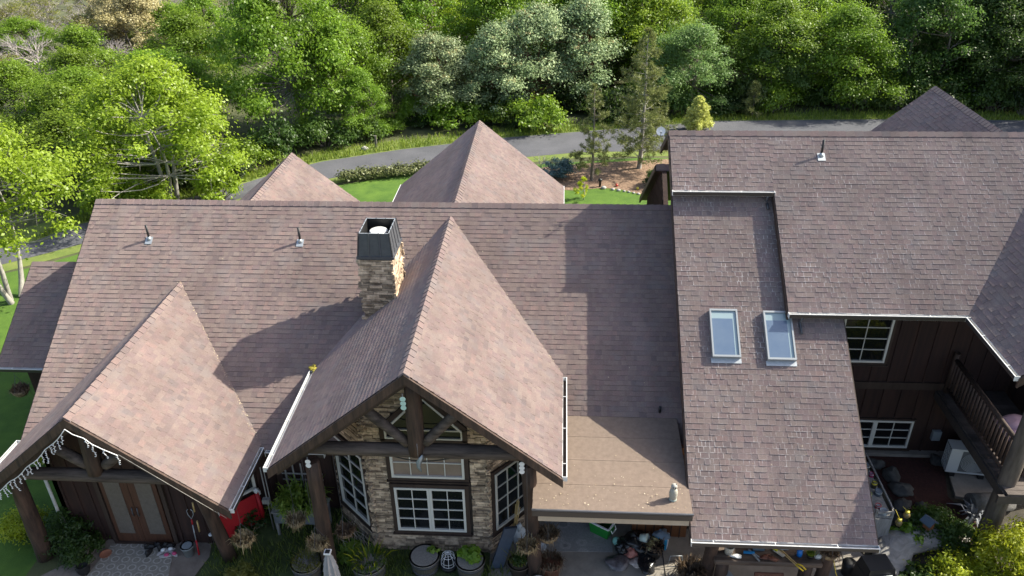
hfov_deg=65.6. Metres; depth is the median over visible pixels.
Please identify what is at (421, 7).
oak tree
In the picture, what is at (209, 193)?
bush
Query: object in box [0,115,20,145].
scrub tree
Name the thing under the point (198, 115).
oak tree
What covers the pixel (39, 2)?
bare tree
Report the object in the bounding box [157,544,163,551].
shoe
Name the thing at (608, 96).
bush
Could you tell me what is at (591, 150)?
pine tree
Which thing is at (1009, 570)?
shrub
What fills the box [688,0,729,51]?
oak tree
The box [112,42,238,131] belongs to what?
oak tree
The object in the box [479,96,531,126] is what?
bush
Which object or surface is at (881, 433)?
window
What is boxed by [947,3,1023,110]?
oak tree
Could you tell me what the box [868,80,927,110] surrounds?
bush
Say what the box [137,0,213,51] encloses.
scrub tree
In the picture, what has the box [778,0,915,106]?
oak tree
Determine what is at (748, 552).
pruning saw
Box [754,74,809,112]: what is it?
bush
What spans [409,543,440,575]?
half barrel
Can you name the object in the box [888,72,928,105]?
bush
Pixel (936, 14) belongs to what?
oak tree
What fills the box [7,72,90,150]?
scrub tree
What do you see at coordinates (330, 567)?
patio umbrella
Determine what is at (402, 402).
disc chime
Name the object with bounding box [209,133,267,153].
bush
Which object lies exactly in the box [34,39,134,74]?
bare tree
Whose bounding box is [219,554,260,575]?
shrub
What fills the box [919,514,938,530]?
birdhouse
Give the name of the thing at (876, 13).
oak tree
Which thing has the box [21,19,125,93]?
scrub tree
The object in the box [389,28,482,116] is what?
madrone tree
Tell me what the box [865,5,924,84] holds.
pine tree
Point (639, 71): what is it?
bush
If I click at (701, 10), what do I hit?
oak tree
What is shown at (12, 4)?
bare tree
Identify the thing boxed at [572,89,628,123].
bush
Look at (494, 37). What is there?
madrone tree
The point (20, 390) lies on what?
hanging basket
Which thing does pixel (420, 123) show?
bush
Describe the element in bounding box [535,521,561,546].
hanging basket
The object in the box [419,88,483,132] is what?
bush
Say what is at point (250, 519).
shrub
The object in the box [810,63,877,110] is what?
bush
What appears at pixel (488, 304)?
log house
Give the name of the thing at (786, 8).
oak tree
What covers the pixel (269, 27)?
scrub tree
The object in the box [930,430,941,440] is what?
meter box
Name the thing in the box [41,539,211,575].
path
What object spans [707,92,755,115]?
bush
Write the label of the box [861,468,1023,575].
courtyard soil
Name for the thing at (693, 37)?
oak tree
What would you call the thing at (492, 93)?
bush
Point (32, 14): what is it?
bare tree
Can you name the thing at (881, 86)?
bush
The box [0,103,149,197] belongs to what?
oak tree
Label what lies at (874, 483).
can
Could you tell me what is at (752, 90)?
young pine
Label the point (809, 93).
bush
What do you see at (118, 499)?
door
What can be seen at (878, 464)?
border rock
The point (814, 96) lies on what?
bush
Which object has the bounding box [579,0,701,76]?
oak tree
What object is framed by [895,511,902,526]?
glass float
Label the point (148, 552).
shoe
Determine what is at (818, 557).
enamel kettle
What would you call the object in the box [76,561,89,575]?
black urn
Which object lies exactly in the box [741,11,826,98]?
oak tree
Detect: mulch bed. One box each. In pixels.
[543,159,668,193]
[866,456,984,561]
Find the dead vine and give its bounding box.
[342,516,377,553]
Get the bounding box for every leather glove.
[759,554,770,559]
[767,556,778,561]
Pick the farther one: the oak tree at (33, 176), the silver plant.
the oak tree at (33, 176)
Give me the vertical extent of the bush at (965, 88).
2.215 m
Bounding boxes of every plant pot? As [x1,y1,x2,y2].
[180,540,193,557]
[501,544,528,575]
[537,546,566,575]
[640,536,664,559]
[666,553,711,575]
[806,550,817,558]
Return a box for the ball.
[612,537,618,544]
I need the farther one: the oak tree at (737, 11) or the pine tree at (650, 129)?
the oak tree at (737, 11)
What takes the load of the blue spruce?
on the mulch bed at (626, 175)
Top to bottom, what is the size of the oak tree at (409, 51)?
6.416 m
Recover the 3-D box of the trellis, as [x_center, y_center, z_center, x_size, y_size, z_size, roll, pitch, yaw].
[-4.817,4.600,18.445,0.950,1.400,0.029,1,30,3]
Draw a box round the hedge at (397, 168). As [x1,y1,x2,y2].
[334,157,429,181]
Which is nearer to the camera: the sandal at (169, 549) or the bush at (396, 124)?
the sandal at (169, 549)
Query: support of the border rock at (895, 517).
on the courtyard soil
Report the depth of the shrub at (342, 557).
17.39 m
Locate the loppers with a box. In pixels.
[778,549,805,570]
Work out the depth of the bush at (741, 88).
44.18 m
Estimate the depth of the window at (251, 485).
17.99 m
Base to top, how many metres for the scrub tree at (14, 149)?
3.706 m
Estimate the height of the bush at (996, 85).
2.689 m
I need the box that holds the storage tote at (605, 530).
[589,523,616,538]
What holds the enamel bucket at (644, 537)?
on the bin bag at (633, 540)
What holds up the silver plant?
on the mulch bed at (925, 478)
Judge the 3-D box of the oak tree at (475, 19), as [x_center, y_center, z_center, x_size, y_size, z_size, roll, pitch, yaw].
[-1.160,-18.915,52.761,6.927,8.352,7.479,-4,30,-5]
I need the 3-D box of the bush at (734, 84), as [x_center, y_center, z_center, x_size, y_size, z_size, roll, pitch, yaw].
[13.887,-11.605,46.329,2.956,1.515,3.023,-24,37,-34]
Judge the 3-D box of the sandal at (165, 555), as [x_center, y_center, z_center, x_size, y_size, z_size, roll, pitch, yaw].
[-7.674,5.902,17.564,0.260,0.080,0.091,-5,30,-7]
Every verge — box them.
[0,111,1023,244]
[2,151,667,271]
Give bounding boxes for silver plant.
[947,498,983,527]
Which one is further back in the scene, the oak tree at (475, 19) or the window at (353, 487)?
the oak tree at (475, 19)
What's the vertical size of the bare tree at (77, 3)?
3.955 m
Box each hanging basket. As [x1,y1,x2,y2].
[8,375,32,397]
[227,508,257,554]
[283,471,309,531]
[302,463,330,551]
[332,455,358,544]
[515,530,540,556]
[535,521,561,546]
[813,551,840,563]
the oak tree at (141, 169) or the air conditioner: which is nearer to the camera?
the air conditioner
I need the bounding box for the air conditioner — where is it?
[941,439,983,479]
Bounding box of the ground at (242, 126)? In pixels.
[0,0,1021,575]
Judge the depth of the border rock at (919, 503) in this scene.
18.55 m
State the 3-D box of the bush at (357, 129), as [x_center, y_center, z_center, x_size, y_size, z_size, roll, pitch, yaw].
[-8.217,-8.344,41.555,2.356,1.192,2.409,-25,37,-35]
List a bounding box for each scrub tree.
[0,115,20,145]
[0,131,30,171]
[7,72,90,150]
[19,41,114,109]
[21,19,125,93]
[64,78,168,168]
[71,20,148,48]
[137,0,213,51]
[156,0,242,68]
[231,2,292,57]
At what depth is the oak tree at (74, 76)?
39.49 m
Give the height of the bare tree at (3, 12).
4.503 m
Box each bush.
[71,161,151,214]
[129,177,181,199]
[135,153,203,186]
[164,151,226,192]
[186,163,242,199]
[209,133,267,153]
[225,156,254,179]
[227,129,289,174]
[242,111,303,156]
[281,111,313,147]
[292,105,359,150]
[337,124,371,141]
[340,110,392,143]
[371,115,407,136]
[389,90,428,122]
[401,112,435,127]
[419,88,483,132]
[451,82,506,121]
[464,100,515,124]
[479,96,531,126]
[500,87,576,134]
[502,111,526,128]
[550,71,592,111]
[561,78,615,111]
[562,94,597,112]
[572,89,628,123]
[593,78,648,125]
[616,66,666,108]
[642,67,706,114]
[642,169,652,183]
[646,99,672,110]
[684,82,710,97]
[691,82,732,101]
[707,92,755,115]
[727,65,771,109]
[728,75,759,97]
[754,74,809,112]
[790,83,831,107]
[794,84,826,108]
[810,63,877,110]
[820,69,878,108]
[852,66,891,98]
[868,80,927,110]
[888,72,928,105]
[901,72,980,113]
[926,70,984,107]
[959,72,1010,107]
[966,67,1023,111]
[1007,84,1023,114]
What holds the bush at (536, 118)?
on the verge at (38, 227)
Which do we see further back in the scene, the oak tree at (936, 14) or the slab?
the oak tree at (936, 14)
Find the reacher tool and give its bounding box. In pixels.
[186,509,199,554]
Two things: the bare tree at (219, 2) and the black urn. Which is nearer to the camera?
the black urn
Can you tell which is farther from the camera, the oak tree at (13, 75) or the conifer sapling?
the oak tree at (13, 75)
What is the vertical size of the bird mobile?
0.694 m
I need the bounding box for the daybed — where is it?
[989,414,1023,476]
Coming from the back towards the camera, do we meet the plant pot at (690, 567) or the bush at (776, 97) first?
the bush at (776, 97)
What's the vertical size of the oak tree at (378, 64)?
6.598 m
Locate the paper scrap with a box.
[629,557,638,567]
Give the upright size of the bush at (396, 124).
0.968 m
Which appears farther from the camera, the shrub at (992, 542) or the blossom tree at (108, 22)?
the blossom tree at (108, 22)
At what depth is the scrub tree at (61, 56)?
43.46 m
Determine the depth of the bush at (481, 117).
42.97 m
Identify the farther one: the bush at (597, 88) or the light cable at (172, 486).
the bush at (597, 88)
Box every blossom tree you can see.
[75,0,148,65]
[88,0,170,64]
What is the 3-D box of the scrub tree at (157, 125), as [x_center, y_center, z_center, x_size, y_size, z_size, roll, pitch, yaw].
[-19.454,-8.058,38.384,5.815,4.169,5.535,-18,34,-28]
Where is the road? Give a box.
[0,119,1023,263]
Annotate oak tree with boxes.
[0,13,64,64]
[0,51,54,136]
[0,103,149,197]
[0,119,95,304]
[18,59,143,121]
[53,46,260,203]
[60,118,181,188]
[102,44,198,111]
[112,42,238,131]
[137,2,254,96]
[197,0,371,129]
[280,7,403,121]
[283,0,402,72]
[315,0,368,27]
[324,64,399,135]
[335,0,444,108]
[357,0,473,88]
[366,2,449,64]
[394,0,481,73]
[433,0,474,24]
[443,0,562,82]
[457,0,517,41]
[504,0,571,51]
[545,0,656,87]
[547,0,626,77]
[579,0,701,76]
[602,0,721,82]
[620,15,737,109]
[662,0,706,43]
[683,0,701,17]
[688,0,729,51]
[691,0,785,86]
[693,0,715,25]
[704,0,761,60]
[723,0,846,95]
[738,0,862,73]
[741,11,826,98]
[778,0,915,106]
[808,0,887,61]
[814,0,897,31]
[846,0,958,62]
[874,0,1005,95]
[895,0,1022,73]
[927,0,1023,89]
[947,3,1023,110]
[962,0,1023,85]
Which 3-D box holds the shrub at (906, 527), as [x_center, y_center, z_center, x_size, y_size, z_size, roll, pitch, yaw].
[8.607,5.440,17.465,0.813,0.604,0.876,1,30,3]
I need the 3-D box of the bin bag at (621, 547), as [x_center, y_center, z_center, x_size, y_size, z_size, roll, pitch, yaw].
[2.445,5.685,17.487,0.374,0.272,0.432,1,30,3]
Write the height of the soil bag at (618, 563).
0.161 m
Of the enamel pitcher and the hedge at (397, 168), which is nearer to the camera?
the enamel pitcher
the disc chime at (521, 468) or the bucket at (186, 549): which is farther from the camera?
the bucket at (186, 549)
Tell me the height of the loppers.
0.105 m
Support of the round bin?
on the patio
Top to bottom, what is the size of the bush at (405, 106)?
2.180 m
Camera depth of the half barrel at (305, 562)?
16.82 m
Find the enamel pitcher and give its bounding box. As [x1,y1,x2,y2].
[724,547,734,554]
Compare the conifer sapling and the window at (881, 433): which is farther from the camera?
the conifer sapling
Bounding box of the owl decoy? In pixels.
[669,483,677,501]
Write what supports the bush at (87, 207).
on the verge at (38, 227)
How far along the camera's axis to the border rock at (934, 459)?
19.77 m
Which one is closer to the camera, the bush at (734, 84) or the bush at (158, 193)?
the bush at (158, 193)
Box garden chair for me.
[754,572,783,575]
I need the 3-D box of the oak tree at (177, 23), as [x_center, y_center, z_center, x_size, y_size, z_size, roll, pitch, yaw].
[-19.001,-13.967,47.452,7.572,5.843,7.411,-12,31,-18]
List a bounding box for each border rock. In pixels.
[868,458,885,468]
[882,466,900,482]
[887,481,913,496]
[893,497,911,512]
[893,511,913,524]
[914,501,926,506]
[929,453,941,466]
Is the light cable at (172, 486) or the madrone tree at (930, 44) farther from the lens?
the madrone tree at (930, 44)
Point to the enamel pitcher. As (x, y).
(728, 551)
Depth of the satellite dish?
18.75 m
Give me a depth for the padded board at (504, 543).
17.04 m
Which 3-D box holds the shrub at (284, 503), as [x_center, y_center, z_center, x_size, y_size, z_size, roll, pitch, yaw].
[-4.734,4.985,17.963,1.499,1.246,1.439,7,31,14]
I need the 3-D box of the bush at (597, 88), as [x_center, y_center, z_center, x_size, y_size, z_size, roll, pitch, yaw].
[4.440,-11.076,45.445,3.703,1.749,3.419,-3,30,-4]
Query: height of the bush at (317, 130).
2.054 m
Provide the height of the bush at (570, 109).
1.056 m
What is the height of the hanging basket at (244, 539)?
1.080 m
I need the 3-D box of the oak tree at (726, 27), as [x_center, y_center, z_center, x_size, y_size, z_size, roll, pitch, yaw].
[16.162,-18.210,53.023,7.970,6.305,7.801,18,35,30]
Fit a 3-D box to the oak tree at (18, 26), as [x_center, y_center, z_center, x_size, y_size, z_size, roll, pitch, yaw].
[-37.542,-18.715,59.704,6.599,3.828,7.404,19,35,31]
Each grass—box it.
[202,508,510,575]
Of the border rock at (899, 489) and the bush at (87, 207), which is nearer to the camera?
the border rock at (899, 489)
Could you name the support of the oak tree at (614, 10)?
on the ground at (242, 126)
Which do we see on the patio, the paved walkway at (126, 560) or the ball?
the ball
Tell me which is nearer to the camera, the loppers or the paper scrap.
the loppers
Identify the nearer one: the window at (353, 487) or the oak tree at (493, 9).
the window at (353, 487)
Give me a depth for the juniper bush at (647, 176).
35.40 m
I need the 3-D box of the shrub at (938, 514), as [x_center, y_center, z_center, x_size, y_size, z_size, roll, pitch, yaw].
[9.434,5.182,17.742,1.335,0.756,1.368,1,30,3]
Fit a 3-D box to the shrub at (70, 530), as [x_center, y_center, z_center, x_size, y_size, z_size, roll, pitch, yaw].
[-9.828,5.314,17.731,1.528,1.080,1.524,1,30,3]
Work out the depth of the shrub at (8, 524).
17.82 m
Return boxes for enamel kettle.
[813,551,821,559]
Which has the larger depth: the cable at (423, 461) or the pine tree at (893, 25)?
the pine tree at (893, 25)
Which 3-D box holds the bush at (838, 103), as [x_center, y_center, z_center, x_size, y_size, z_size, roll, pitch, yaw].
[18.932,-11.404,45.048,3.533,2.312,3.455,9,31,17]
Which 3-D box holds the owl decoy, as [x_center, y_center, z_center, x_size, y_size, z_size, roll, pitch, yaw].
[3.064,3.855,15.059,0.164,0.421,0.164,1,30,3]
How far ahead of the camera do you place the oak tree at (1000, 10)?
43.53 m
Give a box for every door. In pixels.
[98,482,145,540]
[127,483,173,541]
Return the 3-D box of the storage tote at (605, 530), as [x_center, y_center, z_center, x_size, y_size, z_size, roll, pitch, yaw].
[2.052,5.368,17.927,0.600,0.398,0.375,18,35,30]
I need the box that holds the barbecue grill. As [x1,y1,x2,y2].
[852,554,895,575]
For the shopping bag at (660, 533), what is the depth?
17.41 m
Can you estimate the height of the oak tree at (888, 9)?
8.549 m
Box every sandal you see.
[157,548,166,555]
[159,553,170,557]
[165,547,174,551]
[170,551,177,556]
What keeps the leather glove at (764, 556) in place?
on the log bench
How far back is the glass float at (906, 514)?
17.16 m
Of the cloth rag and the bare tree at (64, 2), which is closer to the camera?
the cloth rag
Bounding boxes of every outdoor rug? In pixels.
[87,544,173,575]
[545,521,612,551]
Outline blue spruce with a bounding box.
[541,155,578,178]
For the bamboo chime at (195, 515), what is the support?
hanging from the log house
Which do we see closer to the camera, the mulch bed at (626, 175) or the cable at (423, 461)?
the cable at (423, 461)
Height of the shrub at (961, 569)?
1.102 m
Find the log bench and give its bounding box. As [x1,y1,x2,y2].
[714,547,822,575]
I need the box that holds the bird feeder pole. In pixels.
[259,466,276,529]
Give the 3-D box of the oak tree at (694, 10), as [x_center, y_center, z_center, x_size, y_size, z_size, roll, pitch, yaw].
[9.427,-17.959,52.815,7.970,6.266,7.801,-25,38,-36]
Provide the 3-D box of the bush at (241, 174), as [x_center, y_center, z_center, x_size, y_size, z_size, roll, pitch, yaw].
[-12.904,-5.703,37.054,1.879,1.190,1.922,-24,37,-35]
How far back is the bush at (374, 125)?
41.15 m
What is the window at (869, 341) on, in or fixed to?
in the log house
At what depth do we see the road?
40.32 m
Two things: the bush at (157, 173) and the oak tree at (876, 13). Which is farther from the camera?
the oak tree at (876, 13)
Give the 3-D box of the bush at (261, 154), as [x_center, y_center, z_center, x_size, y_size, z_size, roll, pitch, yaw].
[-12.726,-6.720,38.334,3.504,1.703,3.796,21,36,33]
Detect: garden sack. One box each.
[513,523,525,546]
[624,547,637,557]
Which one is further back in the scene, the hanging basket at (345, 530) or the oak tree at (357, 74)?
the oak tree at (357, 74)
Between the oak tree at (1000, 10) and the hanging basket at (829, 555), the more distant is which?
the oak tree at (1000, 10)
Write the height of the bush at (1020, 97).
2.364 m
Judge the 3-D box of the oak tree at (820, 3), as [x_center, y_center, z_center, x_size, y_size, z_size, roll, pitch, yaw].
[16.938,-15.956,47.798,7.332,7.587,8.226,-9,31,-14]
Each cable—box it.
[119,455,225,517]
[396,457,446,461]
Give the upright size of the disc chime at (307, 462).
0.320 m
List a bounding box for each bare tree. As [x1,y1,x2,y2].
[0,0,28,37]
[0,0,60,36]
[0,5,17,57]
[0,29,68,74]
[0,51,19,62]
[12,4,62,41]
[20,0,74,18]
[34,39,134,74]
[53,9,131,45]
[60,5,91,25]
[66,0,95,19]
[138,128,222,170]
[184,0,229,16]
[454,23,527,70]
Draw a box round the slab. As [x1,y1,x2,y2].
[964,492,1016,512]
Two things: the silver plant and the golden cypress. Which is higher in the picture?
the golden cypress
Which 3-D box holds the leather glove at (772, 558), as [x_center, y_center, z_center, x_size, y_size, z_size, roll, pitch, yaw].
[5.271,5.487,16.111,0.286,0.074,0.117,13,33,23]
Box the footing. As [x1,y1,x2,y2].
[864,450,1021,504]
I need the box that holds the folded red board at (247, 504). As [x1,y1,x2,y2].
[218,487,265,537]
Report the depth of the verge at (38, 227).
41.29 m
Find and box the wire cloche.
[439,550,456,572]
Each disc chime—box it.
[305,459,310,467]
[400,396,405,409]
[519,462,524,473]
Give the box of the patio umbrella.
[323,549,340,575]
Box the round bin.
[841,557,855,575]
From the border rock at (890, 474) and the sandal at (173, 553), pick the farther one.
the border rock at (890, 474)
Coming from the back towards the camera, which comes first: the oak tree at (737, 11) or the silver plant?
the oak tree at (737, 11)
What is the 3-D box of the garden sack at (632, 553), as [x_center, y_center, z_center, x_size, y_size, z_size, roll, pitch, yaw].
[2.613,5.766,17.385,0.347,0.227,0.285,-18,34,-27]
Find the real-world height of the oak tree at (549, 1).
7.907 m
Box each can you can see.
[871,479,877,488]
[874,488,882,496]
[875,503,881,508]
[879,507,887,515]
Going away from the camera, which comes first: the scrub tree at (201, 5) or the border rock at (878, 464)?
the border rock at (878, 464)
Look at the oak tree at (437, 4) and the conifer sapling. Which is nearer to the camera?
the conifer sapling
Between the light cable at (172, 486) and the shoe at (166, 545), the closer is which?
the light cable at (172, 486)
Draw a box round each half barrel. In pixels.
[287,547,321,575]
[343,535,395,575]
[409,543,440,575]
[455,544,484,575]
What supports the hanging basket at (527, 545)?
hanging from the log house
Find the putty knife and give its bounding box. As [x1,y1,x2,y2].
[773,549,784,556]
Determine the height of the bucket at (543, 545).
0.200 m
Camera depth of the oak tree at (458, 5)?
56.52 m
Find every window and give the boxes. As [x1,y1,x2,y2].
[243,475,255,495]
[334,433,373,532]
[378,396,467,443]
[385,457,470,484]
[389,482,472,536]
[491,461,523,537]
[845,319,897,366]
[859,417,916,450]
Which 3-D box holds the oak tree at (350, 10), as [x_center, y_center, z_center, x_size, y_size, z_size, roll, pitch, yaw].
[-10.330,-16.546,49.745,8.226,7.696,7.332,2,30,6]
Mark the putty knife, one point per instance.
(778, 552)
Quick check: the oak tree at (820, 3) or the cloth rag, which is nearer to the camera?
the cloth rag
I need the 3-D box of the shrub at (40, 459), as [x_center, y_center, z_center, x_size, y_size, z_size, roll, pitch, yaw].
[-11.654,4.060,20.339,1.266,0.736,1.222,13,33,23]
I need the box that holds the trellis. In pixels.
[282,463,325,493]
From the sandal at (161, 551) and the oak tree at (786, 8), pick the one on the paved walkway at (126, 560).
the sandal at (161, 551)
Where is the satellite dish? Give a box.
[656,127,666,136]
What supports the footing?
on the courtyard soil
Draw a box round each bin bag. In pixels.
[614,539,630,554]
[616,530,649,555]
[637,553,655,574]
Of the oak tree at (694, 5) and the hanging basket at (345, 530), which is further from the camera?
the oak tree at (694, 5)
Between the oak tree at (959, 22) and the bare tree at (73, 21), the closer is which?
the oak tree at (959, 22)
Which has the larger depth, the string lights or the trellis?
the trellis
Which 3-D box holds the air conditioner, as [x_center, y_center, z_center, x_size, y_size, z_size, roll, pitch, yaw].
[11.041,4.148,19.267,0.993,0.820,0.420,4,30,9]
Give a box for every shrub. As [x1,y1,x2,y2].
[0,504,51,550]
[33,506,109,558]
[34,455,45,465]
[56,531,106,569]
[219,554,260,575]
[234,508,270,539]
[264,474,333,534]
[336,538,361,566]
[534,154,546,166]
[889,521,923,554]
[898,559,937,575]
[901,501,966,545]
[902,546,1006,575]
[932,512,982,558]
[968,515,1023,575]
[992,566,1020,575]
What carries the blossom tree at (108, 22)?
on the ground at (242, 126)
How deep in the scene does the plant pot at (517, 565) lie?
16.78 m
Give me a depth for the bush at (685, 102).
44.05 m
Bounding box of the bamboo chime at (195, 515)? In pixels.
[190,497,199,531]
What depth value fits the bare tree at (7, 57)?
44.25 m
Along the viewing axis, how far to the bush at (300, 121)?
40.67 m
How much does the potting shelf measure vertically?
1.020 m
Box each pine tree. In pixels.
[568,83,613,180]
[610,27,678,168]
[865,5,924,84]
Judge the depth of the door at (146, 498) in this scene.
17.46 m
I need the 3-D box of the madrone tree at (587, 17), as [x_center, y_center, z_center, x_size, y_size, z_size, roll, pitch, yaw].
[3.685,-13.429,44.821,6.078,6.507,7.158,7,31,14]
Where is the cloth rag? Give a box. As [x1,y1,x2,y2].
[729,554,741,557]
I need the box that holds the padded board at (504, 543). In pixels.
[490,526,516,568]
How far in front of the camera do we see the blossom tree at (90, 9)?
59.38 m
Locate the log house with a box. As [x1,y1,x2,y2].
[0,86,1023,575]
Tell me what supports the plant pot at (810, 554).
on the log bench
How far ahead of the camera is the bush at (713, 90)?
46.48 m
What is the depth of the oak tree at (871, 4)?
50.38 m
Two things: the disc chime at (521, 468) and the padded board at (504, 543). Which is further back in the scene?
the padded board at (504, 543)
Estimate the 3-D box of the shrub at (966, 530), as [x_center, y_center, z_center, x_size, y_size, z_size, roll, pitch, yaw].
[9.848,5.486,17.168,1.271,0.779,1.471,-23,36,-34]
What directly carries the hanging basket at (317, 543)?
hanging from the log house
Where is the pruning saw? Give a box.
[743,551,758,556]
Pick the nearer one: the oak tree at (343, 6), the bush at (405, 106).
the bush at (405, 106)
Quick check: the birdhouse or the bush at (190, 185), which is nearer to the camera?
the birdhouse
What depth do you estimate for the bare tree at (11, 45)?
55.54 m
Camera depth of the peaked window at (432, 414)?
15.87 m
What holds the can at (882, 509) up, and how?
on the potting shelf
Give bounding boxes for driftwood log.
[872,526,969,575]
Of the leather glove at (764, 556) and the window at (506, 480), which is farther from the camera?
the window at (506, 480)
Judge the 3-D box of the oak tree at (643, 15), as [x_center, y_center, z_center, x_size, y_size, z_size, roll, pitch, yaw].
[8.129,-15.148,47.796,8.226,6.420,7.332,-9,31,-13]
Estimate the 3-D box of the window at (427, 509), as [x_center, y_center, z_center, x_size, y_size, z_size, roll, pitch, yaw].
[-1.736,4.755,17.022,1.740,1.450,0.090,1,30,3]
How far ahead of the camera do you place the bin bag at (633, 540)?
17.45 m
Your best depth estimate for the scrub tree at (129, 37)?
59.94 m
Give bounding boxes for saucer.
[99,549,111,557]
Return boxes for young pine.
[736,80,762,117]
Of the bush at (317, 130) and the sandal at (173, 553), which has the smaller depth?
the sandal at (173, 553)
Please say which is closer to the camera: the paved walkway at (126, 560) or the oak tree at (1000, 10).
the paved walkway at (126, 560)
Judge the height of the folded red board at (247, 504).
1.009 m
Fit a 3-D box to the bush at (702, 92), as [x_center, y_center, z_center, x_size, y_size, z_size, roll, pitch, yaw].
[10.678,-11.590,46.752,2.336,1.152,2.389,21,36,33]
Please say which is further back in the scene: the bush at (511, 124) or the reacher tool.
the bush at (511, 124)
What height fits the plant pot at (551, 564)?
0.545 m
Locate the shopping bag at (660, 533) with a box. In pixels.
[652,528,670,549]
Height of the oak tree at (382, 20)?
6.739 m
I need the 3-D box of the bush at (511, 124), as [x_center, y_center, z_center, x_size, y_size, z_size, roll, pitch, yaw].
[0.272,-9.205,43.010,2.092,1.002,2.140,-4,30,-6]
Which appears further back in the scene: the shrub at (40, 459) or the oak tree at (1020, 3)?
the oak tree at (1020, 3)
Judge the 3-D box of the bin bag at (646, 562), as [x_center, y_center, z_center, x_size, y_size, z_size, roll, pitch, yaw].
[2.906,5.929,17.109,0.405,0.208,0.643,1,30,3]
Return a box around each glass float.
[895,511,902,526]
[903,508,909,518]
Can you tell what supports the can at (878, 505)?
on the potting shelf
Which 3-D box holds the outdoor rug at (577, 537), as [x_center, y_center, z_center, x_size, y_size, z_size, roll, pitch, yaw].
[1.498,5.517,18.068,1.520,0.010,1.250,1,30,3]
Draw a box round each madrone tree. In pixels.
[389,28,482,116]
[441,17,542,112]
[483,0,583,103]
[531,0,634,99]
[889,27,994,84]
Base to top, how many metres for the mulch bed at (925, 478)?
0.001 m
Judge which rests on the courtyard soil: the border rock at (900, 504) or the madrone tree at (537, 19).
the border rock at (900, 504)
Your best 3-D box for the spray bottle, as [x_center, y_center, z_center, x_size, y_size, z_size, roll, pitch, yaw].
[5.865,5.354,16.152,0.135,0.235,0.117,1,30,3]
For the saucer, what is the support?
on the paved walkway at (126, 560)
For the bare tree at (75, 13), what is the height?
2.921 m
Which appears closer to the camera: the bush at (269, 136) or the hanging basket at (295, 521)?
the hanging basket at (295, 521)
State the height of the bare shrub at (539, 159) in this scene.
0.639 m
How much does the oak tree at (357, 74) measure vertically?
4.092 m
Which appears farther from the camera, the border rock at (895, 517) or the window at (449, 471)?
the border rock at (895, 517)
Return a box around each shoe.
[144,543,155,548]
[145,548,152,557]
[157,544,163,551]
[163,542,174,547]
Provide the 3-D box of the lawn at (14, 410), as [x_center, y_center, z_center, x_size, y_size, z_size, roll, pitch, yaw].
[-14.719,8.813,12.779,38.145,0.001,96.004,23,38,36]
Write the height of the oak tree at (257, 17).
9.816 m
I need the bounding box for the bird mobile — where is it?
[416,449,423,471]
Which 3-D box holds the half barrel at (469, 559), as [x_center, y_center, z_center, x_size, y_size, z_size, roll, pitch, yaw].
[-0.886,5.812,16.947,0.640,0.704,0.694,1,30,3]
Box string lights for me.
[0,429,120,499]
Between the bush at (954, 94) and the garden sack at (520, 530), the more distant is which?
the bush at (954, 94)
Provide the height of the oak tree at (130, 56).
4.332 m
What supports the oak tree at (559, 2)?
on the ground at (242, 126)
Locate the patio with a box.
[489,521,862,575]
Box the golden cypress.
[682,95,714,130]
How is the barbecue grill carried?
on the patio
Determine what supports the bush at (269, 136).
on the ground at (242, 126)
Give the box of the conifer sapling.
[573,176,588,199]
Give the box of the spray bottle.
[796,550,802,557]
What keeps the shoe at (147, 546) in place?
on the paved walkway at (126, 560)
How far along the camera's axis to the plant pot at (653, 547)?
17.25 m
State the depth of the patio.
17.23 m
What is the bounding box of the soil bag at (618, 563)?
[604,554,629,571]
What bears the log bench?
on the patio
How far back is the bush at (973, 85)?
44.16 m
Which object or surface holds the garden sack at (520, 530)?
on the patio
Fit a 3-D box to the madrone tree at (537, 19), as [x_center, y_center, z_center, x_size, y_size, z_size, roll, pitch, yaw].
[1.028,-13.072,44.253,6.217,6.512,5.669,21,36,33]
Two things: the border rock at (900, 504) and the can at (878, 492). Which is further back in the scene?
the border rock at (900, 504)
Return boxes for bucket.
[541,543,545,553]
[639,532,649,542]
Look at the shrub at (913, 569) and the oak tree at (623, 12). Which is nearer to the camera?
the shrub at (913, 569)
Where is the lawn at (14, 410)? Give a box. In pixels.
[0,158,670,575]
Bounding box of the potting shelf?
[865,451,894,538]

